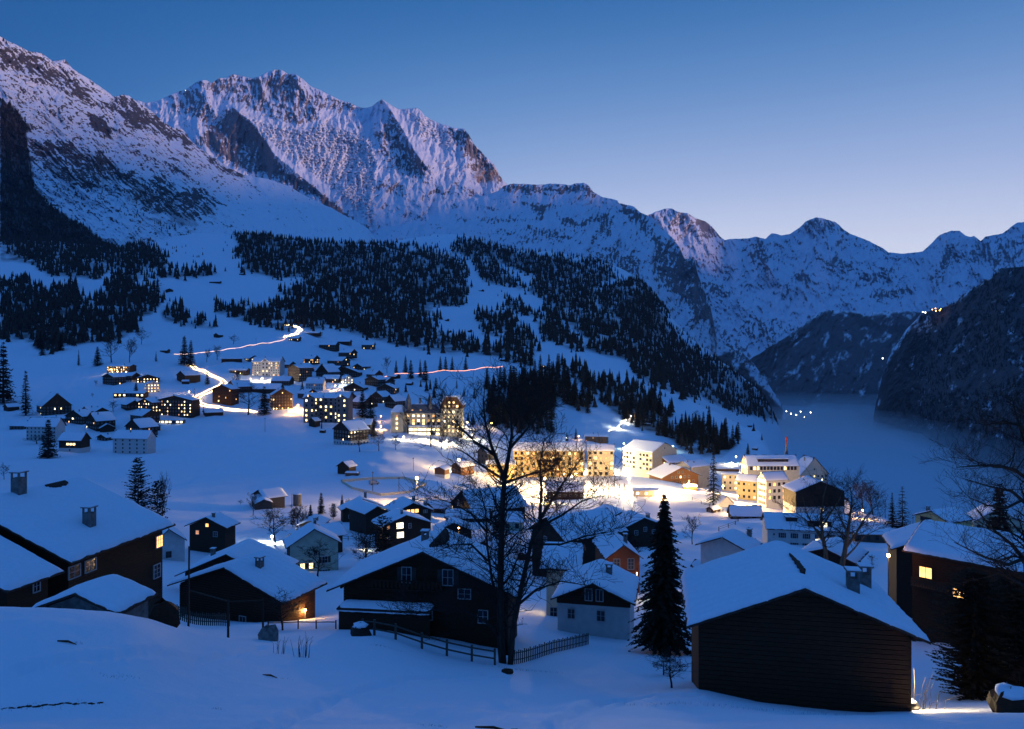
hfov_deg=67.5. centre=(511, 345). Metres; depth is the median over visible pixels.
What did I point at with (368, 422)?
house
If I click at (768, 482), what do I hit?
hotel
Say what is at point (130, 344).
bare tree
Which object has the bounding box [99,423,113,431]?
shed
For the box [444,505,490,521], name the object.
house
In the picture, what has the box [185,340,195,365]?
spruce tree
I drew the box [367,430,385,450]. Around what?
bare tree
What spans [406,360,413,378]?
spruce tree
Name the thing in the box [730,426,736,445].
spruce tree
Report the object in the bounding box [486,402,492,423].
spruce tree
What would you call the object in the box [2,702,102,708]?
bare turf edge
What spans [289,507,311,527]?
bare tree
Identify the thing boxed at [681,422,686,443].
spruce tree
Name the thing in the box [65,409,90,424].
chalet
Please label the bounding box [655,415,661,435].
spruce tree
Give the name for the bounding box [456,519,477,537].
bare tree
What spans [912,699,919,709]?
boulder
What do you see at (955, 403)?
cliff forest
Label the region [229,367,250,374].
chalet
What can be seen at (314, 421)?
shed
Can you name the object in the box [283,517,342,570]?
house
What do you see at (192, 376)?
barn
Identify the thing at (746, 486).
hotel
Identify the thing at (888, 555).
street lamp
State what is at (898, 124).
sky
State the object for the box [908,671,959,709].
dry stalks
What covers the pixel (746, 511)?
house
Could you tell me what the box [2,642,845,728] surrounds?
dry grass
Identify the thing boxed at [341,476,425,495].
rink boards
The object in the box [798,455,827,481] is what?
hotel
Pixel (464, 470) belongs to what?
barn
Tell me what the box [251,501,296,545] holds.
bare tree
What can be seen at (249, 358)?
house
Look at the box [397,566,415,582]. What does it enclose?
window
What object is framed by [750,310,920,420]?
wooded hill
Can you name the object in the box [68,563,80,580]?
window
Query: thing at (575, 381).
spruce tree
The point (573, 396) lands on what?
spruce tree
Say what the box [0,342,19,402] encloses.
spruce tree
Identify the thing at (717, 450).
spruce tree
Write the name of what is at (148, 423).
chalet
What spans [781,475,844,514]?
hall
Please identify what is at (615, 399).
spruce tree
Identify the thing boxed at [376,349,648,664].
bare tree
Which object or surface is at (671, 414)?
spruce tree
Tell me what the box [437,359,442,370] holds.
spruce tree
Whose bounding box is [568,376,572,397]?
spruce tree
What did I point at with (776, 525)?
guest house
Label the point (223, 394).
chalet
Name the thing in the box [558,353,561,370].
spruce tree
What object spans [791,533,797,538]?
window
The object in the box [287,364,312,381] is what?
apartment block
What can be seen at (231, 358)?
barn
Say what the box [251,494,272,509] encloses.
barn
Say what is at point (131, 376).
chalet
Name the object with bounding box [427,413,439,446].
bare tree
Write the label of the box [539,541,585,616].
house
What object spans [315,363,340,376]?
chalet
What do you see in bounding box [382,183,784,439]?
mountain ridge
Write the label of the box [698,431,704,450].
spruce tree
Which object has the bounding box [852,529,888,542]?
house
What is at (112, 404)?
bare tree
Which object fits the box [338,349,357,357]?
chalet
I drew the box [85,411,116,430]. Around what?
chalet
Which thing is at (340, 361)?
chalet
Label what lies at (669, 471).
chalet
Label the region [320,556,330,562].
window
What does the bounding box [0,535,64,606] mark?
chalet annex
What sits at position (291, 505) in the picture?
bare tree
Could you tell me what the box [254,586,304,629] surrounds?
bare tree
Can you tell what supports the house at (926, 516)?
on the ground at (182, 675)
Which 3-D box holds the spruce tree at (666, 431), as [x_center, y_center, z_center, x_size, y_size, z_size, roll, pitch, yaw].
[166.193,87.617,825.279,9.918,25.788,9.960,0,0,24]
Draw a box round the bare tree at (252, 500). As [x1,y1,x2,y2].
[246,493,262,515]
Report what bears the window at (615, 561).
in the chalet at (623, 553)
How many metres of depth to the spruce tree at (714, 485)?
372.88 m
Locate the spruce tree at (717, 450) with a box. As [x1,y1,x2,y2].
[714,431,719,454]
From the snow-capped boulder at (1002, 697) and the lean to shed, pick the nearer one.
the snow-capped boulder at (1002, 697)
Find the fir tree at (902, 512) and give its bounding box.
[894,487,912,526]
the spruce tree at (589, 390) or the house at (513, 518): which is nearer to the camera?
the house at (513, 518)
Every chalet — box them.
[0,470,175,605]
[36,392,71,415]
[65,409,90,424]
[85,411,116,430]
[102,372,126,385]
[107,364,135,372]
[121,372,140,381]
[124,417,158,434]
[129,408,160,422]
[136,373,160,382]
[138,397,159,413]
[167,549,326,621]
[174,538,299,576]
[184,512,240,552]
[212,384,239,405]
[228,380,252,391]
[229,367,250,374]
[270,376,294,385]
[289,336,300,341]
[303,355,319,363]
[304,331,320,335]
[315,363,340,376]
[318,341,339,350]
[322,374,340,382]
[326,527,531,647]
[327,356,350,365]
[332,419,369,444]
[337,491,383,521]
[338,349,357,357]
[339,367,361,377]
[340,374,353,383]
[343,382,367,390]
[345,499,390,533]
[365,375,386,386]
[366,370,382,376]
[370,508,431,548]
[376,383,399,393]
[383,495,434,529]
[385,377,395,384]
[550,559,639,639]
[584,432,608,442]
[592,528,643,592]
[645,462,701,487]
[662,454,687,463]
[902,520,1023,642]
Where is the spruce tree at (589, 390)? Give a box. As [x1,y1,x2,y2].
[587,382,591,404]
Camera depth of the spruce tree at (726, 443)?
778.38 m
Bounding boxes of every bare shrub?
[25,434,47,443]
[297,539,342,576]
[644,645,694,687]
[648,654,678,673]
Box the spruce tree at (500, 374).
[496,366,502,383]
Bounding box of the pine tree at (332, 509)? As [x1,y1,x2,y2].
[329,503,337,518]
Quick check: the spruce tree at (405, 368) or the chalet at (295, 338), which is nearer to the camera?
the spruce tree at (405, 368)
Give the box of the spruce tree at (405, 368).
[402,356,407,372]
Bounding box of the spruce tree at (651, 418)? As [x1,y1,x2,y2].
[649,406,654,423]
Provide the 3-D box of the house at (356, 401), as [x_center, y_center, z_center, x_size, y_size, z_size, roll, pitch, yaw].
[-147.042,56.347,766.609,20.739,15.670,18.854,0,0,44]
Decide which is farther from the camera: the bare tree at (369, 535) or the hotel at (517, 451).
the hotel at (517, 451)
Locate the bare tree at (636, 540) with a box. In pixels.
[624,529,646,552]
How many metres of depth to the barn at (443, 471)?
398.41 m
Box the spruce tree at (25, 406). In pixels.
[19,371,33,415]
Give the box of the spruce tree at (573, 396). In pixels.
[569,386,575,405]
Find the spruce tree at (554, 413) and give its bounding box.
[548,395,556,417]
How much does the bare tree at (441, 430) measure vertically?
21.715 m
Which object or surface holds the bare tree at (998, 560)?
on the ground at (182, 675)
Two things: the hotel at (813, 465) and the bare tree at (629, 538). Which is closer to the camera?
the bare tree at (629, 538)
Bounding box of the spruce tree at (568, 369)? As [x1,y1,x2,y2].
[565,368,571,385]
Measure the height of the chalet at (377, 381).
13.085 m
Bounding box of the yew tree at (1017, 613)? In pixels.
[956,571,1023,686]
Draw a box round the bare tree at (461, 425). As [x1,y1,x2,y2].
[452,416,469,434]
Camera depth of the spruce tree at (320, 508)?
254.59 m
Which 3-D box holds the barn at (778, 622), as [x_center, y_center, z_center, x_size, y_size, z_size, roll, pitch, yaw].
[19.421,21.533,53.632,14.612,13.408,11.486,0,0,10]
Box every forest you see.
[0,98,112,244]
[0,229,776,454]
[877,266,1023,475]
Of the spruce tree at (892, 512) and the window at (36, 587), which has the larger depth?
the spruce tree at (892, 512)
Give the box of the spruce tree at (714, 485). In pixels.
[704,453,720,505]
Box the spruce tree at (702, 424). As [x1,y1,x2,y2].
[699,418,705,436]
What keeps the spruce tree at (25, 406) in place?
on the ground at (182, 675)
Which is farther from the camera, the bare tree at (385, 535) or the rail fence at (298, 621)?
the bare tree at (385, 535)
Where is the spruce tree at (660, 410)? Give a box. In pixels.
[659,400,662,415]
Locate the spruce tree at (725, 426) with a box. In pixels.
[723,417,727,433]
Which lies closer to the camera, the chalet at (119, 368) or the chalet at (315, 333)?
the chalet at (119, 368)
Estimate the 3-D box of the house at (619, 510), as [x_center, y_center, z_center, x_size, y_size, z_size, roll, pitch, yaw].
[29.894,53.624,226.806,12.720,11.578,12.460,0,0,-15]
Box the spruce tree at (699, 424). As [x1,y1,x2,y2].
[698,415,701,432]
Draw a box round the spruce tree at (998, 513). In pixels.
[983,483,1013,531]
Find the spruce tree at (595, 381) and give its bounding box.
[593,370,596,386]
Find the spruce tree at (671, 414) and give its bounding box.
[667,398,673,416]
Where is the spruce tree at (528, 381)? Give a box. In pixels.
[525,372,530,391]
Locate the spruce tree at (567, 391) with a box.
[564,382,570,402]
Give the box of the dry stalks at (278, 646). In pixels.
[272,636,287,653]
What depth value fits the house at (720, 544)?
116.62 m
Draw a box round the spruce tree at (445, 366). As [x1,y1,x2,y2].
[443,357,447,370]
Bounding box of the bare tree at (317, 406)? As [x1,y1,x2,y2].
[310,393,334,428]
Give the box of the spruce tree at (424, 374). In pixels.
[420,360,428,381]
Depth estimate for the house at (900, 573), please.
116.38 m
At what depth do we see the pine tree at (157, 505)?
196.23 m
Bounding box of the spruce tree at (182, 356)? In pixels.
[178,337,188,364]
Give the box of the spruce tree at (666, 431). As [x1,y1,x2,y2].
[663,417,670,436]
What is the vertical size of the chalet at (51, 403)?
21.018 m
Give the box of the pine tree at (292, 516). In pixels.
[287,509,296,524]
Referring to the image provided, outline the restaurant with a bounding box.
[160,419,185,423]
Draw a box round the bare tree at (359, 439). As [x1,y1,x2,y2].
[347,429,368,451]
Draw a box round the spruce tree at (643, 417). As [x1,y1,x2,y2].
[641,407,646,425]
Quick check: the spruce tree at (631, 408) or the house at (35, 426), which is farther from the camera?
the spruce tree at (631, 408)
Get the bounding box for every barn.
[162,527,186,561]
[176,370,200,382]
[221,356,242,362]
[251,487,287,507]
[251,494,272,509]
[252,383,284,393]
[335,339,352,345]
[337,459,357,473]
[361,342,375,349]
[434,465,451,478]
[450,459,474,474]
[680,540,930,711]
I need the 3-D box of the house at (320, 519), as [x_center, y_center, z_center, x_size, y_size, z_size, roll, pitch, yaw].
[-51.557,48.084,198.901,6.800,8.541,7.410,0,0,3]
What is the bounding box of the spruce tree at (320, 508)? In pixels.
[317,493,324,513]
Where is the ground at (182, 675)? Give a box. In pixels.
[0,233,1023,728]
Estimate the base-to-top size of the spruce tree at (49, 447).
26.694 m
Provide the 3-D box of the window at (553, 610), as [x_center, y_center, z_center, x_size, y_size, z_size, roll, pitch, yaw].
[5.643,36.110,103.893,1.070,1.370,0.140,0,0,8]
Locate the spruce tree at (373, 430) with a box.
[370,419,376,436]
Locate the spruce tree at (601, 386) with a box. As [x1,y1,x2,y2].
[597,383,603,399]
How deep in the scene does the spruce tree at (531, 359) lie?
1105.45 m
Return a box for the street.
[730,498,762,518]
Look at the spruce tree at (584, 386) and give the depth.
949.73 m
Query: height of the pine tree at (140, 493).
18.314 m
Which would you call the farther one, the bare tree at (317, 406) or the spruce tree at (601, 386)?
the spruce tree at (601, 386)
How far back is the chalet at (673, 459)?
519.39 m
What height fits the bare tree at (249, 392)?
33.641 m
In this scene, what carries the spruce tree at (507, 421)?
on the ground at (182, 675)
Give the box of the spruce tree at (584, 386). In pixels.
[583,379,586,397]
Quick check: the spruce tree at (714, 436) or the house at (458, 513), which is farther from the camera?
the spruce tree at (714, 436)
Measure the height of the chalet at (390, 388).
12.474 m
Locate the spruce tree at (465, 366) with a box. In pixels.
[463,357,467,369]
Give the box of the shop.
[721,471,738,490]
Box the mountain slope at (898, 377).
[872,267,1023,490]
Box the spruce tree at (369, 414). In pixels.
[365,395,377,424]
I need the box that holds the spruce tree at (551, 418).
[547,405,554,431]
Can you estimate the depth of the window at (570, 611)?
90.92 m
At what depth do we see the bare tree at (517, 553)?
155.14 m
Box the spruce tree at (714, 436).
[712,427,717,446]
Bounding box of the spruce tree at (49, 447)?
[37,419,60,458]
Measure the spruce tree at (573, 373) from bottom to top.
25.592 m
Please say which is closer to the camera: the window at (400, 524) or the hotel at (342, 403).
the window at (400, 524)
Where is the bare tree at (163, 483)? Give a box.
[152,471,171,515]
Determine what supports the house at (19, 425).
on the ground at (182, 675)
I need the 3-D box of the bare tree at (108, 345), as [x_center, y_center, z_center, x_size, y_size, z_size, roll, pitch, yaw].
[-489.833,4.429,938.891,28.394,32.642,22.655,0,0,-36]
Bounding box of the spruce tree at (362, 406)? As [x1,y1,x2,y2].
[356,390,367,417]
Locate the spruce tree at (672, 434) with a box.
[669,420,674,438]
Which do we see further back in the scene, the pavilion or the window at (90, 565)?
the pavilion
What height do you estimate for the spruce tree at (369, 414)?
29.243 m
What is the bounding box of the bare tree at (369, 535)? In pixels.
[350,525,376,559]
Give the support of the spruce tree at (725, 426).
on the ground at (182, 675)
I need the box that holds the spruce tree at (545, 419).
[543,404,548,426]
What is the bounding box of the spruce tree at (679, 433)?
[676,422,681,444]
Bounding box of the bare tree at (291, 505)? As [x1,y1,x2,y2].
[290,504,305,520]
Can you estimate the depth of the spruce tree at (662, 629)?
80.05 m
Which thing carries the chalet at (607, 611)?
on the ground at (182, 675)
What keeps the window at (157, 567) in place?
in the chalet at (79, 529)
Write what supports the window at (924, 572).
in the chalet at (936, 561)
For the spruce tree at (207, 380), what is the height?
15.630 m
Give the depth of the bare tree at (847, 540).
98.92 m
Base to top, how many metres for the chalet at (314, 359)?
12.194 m
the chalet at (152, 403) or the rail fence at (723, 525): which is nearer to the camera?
the rail fence at (723, 525)
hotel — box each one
[158,394,199,417]
[251,356,285,376]
[303,392,353,422]
[390,393,465,437]
[512,440,585,476]
[586,443,614,475]
[622,439,676,477]
[735,472,757,500]
[740,454,799,482]
[757,471,788,509]
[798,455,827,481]
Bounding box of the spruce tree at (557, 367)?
[554,361,559,379]
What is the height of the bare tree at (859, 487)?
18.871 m
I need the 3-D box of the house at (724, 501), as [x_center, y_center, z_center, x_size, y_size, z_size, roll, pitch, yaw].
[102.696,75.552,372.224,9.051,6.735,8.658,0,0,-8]
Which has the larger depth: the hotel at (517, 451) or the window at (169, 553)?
the hotel at (517, 451)
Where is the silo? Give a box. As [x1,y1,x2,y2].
[293,493,301,505]
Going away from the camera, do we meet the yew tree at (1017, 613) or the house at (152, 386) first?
the yew tree at (1017, 613)
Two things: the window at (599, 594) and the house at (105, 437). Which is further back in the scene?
the house at (105, 437)
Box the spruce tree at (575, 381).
[574,378,578,396]
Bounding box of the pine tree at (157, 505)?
[147,480,169,517]
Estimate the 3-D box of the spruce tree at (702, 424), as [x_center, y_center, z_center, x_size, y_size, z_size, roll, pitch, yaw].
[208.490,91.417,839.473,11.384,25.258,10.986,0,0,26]
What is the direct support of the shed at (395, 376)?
on the ground at (182, 675)
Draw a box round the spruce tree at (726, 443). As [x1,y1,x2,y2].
[722,428,730,449]
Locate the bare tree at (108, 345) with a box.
[99,337,122,362]
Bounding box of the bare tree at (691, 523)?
[681,514,701,543]
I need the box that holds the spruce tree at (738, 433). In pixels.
[736,422,740,438]
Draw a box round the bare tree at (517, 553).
[510,543,527,561]
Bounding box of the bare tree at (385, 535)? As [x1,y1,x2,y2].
[367,515,399,556]
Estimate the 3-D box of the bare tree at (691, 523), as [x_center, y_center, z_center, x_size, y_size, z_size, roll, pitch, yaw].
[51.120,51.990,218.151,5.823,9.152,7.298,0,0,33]
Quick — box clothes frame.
[187,546,263,637]
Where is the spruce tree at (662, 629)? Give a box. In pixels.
[627,494,691,656]
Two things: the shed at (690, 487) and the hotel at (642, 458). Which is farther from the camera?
the hotel at (642, 458)
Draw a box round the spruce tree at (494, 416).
[489,401,498,424]
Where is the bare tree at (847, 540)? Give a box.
[813,464,902,566]
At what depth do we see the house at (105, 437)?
602.61 m
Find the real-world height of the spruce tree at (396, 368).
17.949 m
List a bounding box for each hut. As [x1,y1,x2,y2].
[3,403,20,410]
[159,349,170,352]
[214,333,222,337]
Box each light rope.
[183,339,283,354]
[191,366,254,412]
[195,366,256,411]
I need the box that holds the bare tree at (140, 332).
[134,329,150,343]
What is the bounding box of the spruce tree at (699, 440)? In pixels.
[696,428,704,449]
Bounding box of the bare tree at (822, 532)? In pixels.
[768,466,875,559]
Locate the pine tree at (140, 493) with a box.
[124,457,155,510]
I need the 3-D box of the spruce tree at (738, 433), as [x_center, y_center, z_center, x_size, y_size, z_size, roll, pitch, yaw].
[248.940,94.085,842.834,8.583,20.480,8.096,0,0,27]
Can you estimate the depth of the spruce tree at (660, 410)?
964.81 m
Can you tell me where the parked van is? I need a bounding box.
[369,480,378,484]
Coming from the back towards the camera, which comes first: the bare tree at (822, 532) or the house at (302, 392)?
the house at (302, 392)
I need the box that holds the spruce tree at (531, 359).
[527,349,533,365]
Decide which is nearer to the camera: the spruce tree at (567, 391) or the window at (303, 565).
the window at (303, 565)
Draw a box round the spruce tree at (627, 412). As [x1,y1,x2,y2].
[625,403,629,420]
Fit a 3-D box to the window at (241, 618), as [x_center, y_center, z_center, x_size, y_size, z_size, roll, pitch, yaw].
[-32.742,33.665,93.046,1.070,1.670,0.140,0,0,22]
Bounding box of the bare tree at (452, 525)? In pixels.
[445,518,457,530]
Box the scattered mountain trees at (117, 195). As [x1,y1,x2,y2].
[55,137,195,234]
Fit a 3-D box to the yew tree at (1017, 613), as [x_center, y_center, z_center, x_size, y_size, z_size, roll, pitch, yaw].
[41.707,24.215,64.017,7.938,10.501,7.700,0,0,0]
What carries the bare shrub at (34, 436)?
on the ground at (182, 675)
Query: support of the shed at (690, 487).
on the ground at (182, 675)
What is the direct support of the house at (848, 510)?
on the ground at (182, 675)
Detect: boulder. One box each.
[258,624,278,640]
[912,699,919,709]
[986,682,1023,712]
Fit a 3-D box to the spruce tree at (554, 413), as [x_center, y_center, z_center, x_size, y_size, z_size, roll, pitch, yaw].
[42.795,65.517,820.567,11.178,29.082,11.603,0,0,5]
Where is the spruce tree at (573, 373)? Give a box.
[571,362,576,377]
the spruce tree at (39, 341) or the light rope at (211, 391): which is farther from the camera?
the spruce tree at (39, 341)
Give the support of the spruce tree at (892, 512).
on the ground at (182, 675)
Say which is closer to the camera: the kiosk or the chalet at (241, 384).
the kiosk
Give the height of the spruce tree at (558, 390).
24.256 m
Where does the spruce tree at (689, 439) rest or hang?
on the ground at (182, 675)
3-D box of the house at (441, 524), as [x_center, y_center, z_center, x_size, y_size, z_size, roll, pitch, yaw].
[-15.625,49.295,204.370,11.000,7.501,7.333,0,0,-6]
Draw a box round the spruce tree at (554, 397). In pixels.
[552,388,557,405]
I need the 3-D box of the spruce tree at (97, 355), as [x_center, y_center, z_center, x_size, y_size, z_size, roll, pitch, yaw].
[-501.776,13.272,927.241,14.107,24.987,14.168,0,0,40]
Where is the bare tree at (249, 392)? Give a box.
[232,381,266,414]
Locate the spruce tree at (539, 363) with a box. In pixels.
[537,354,542,370]
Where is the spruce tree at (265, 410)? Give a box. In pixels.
[256,386,271,414]
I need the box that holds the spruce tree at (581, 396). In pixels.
[579,383,584,404]
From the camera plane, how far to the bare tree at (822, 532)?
102.86 m
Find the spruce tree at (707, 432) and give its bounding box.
[706,423,710,442]
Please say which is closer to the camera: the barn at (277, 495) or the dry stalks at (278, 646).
the dry stalks at (278, 646)
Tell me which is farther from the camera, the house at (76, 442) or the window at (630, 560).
the house at (76, 442)
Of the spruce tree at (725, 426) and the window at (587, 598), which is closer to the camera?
the window at (587, 598)
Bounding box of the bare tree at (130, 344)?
[124,338,136,361]
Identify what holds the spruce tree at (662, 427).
on the ground at (182, 675)
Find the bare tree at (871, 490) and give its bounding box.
[859,481,880,514]
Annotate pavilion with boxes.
[545,481,584,499]
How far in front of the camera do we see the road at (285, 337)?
1143.80 m
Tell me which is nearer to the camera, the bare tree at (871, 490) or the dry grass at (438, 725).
the dry grass at (438, 725)
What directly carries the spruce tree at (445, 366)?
on the ground at (182, 675)
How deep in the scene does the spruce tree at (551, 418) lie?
741.25 m
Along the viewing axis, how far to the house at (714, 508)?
357.43 m
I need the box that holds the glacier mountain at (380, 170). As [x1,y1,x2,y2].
[135,70,507,240]
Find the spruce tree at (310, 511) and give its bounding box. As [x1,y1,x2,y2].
[307,505,312,515]
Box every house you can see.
[9,420,27,429]
[42,415,64,421]
[57,432,91,452]
[82,406,98,411]
[94,406,109,411]
[95,433,112,440]
[111,429,156,453]
[113,390,149,397]
[121,399,137,410]
[144,381,159,392]
[243,355,254,361]
[259,393,269,402]
[269,387,293,409]
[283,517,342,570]
[285,361,295,367]
[296,514,329,526]
[297,388,316,398]
[301,363,314,371]
[305,377,326,390]
[320,522,347,552]
[352,363,371,369]
[353,394,378,408]
[354,418,375,434]
[372,390,390,402]
[384,394,405,408]
[427,496,452,513]
[433,515,474,538]
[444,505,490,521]
[451,485,527,517]
[476,444,498,463]
[479,536,497,550]
[485,460,515,479]
[492,510,524,530]
[515,540,531,561]
[526,508,628,576]
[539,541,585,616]
[594,504,624,515]
[617,510,657,546]
[674,458,710,487]
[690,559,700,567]
[695,528,762,563]
[706,504,721,512]
[709,463,739,471]
[712,493,735,506]
[727,505,762,518]
[760,512,853,544]
[802,537,868,566]
[844,498,849,514]
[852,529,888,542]
[881,519,933,617]
[912,505,974,526]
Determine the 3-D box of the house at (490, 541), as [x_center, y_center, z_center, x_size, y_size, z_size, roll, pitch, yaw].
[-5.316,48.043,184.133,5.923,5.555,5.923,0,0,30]
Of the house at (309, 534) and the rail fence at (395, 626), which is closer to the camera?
the rail fence at (395, 626)
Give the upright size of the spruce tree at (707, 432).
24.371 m
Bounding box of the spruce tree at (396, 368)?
[394,361,398,373]
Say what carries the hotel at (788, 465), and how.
on the ground at (182, 675)
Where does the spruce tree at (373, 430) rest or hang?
on the ground at (182, 675)
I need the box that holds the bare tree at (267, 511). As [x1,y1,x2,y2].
[262,507,275,526]
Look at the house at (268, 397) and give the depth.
783.98 m
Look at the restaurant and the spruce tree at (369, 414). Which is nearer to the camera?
the spruce tree at (369, 414)
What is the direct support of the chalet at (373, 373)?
on the ground at (182, 675)
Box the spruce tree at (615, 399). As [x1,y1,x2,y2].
[613,391,618,405]
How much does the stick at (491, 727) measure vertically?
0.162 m
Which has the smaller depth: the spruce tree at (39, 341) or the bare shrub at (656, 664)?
the bare shrub at (656, 664)
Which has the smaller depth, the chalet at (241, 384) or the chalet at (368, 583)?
the chalet at (368, 583)
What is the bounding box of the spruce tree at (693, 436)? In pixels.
[691,421,696,441]
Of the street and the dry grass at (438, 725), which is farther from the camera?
the street
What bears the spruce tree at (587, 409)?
on the ground at (182, 675)
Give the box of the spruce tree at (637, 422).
[633,407,640,427]
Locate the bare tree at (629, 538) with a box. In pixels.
[622,532,635,547]
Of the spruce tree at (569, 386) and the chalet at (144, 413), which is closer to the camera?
the chalet at (144, 413)
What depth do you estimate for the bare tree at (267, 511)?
210.08 m
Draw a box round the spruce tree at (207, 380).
[204,371,209,384]
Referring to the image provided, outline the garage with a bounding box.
[202,408,223,416]
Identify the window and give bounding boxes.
[32,582,40,593]
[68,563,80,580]
[84,557,96,573]
[153,562,160,579]
[155,534,162,548]
[166,551,171,557]
[239,615,245,621]
[298,563,306,568]
[307,562,314,568]
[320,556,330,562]
[396,522,403,528]
[397,531,403,537]
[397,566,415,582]
[437,569,458,585]
[458,588,470,599]
[478,609,487,623]
[550,607,557,616]
[567,608,574,619]
[585,588,591,600]
[596,589,603,601]
[596,610,604,621]
[613,558,619,566]
[628,558,633,569]
[779,533,785,537]
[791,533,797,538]
[919,565,932,579]
[920,516,930,520]
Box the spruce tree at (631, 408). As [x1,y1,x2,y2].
[629,397,634,414]
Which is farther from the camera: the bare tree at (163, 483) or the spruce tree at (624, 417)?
the spruce tree at (624, 417)
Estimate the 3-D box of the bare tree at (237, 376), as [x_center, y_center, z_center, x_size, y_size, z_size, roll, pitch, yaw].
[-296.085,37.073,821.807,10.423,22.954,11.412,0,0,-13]
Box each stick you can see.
[57,640,76,644]
[475,726,502,728]
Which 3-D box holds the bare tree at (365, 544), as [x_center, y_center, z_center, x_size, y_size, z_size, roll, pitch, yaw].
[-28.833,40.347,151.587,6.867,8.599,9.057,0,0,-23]
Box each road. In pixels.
[174,327,301,354]
[190,366,255,412]
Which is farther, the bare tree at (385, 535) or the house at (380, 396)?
the house at (380, 396)
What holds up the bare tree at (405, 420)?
on the ground at (182, 675)
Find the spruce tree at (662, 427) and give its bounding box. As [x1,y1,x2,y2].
[660,418,664,435]
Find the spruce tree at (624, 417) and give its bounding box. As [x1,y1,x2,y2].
[621,404,627,420]
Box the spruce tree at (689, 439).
[688,429,691,445]
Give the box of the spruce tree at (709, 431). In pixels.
[708,423,712,442]
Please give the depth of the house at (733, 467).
608.19 m
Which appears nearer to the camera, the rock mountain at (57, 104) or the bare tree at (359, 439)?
the bare tree at (359, 439)
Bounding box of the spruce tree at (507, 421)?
[503,411,509,427]
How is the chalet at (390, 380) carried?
on the ground at (182, 675)
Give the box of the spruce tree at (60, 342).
[58,334,64,350]
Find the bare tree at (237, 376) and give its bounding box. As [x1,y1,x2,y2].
[233,370,240,379]
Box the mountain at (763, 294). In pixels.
[647,208,1023,358]
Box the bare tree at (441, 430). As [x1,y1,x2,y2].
[437,422,448,448]
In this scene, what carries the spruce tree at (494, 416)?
on the ground at (182, 675)
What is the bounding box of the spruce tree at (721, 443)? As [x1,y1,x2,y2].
[718,428,724,449]
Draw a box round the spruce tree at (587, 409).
[585,394,590,412]
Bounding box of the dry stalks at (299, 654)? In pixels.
[291,632,310,657]
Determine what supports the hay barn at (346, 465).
on the ground at (182, 675)
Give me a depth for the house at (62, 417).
669.98 m
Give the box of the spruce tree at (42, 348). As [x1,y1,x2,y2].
[38,338,45,355]
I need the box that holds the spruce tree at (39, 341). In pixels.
[36,333,41,347]
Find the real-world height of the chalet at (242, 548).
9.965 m
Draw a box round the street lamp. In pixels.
[887,553,889,595]
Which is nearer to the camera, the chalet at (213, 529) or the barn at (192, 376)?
the chalet at (213, 529)
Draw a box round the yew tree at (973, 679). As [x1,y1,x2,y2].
[925,567,1023,700]
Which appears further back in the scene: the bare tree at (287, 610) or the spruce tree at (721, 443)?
the spruce tree at (721, 443)
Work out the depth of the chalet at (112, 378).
810.29 m
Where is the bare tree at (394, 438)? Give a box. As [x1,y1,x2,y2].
[391,433,401,449]
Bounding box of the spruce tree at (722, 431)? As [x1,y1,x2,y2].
[719,423,724,441]
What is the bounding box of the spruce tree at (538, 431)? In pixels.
[535,417,540,433]
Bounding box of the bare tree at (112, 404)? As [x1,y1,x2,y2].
[108,400,118,408]
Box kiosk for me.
[632,487,659,496]
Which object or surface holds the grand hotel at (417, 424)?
on the ground at (182, 675)
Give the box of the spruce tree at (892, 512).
[888,493,896,527]
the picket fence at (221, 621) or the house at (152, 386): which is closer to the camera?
the picket fence at (221, 621)
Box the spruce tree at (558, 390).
[557,381,561,396]
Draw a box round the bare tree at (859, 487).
[851,477,869,508]
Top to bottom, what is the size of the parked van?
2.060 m
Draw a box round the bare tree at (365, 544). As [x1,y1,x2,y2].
[351,529,385,558]
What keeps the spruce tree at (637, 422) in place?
on the ground at (182, 675)
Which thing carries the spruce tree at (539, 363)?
on the ground at (182, 675)
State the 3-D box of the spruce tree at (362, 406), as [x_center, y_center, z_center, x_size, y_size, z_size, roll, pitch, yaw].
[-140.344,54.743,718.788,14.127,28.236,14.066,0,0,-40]
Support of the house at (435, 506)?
on the ground at (182, 675)
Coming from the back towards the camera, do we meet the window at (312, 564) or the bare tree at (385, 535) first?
the bare tree at (385, 535)
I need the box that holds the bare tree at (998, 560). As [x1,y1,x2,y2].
[908,369,1023,599]
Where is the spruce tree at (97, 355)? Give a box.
[92,347,102,365]
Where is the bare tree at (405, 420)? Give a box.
[399,403,411,433]
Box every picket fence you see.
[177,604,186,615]
[178,607,229,625]
[514,633,588,663]
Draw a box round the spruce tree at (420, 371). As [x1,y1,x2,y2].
[418,359,421,376]
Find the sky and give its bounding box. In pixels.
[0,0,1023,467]
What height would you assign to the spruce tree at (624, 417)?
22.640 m
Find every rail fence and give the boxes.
[267,620,336,628]
[361,618,495,664]
[694,498,737,530]
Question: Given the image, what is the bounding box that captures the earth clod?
[501,668,512,673]
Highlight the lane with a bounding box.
[369,429,496,439]
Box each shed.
[33,574,157,617]
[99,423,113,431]
[181,380,189,383]
[308,417,320,426]
[345,471,359,475]
[388,374,399,378]
[682,484,697,490]
[885,519,904,527]
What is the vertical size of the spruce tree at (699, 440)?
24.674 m
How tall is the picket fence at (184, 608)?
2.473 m
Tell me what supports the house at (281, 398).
on the ground at (182, 675)
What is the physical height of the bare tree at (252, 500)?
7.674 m
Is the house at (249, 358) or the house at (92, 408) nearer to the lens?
the house at (92, 408)
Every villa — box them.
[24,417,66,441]
[967,502,1023,533]
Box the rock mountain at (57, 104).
[0,37,376,246]

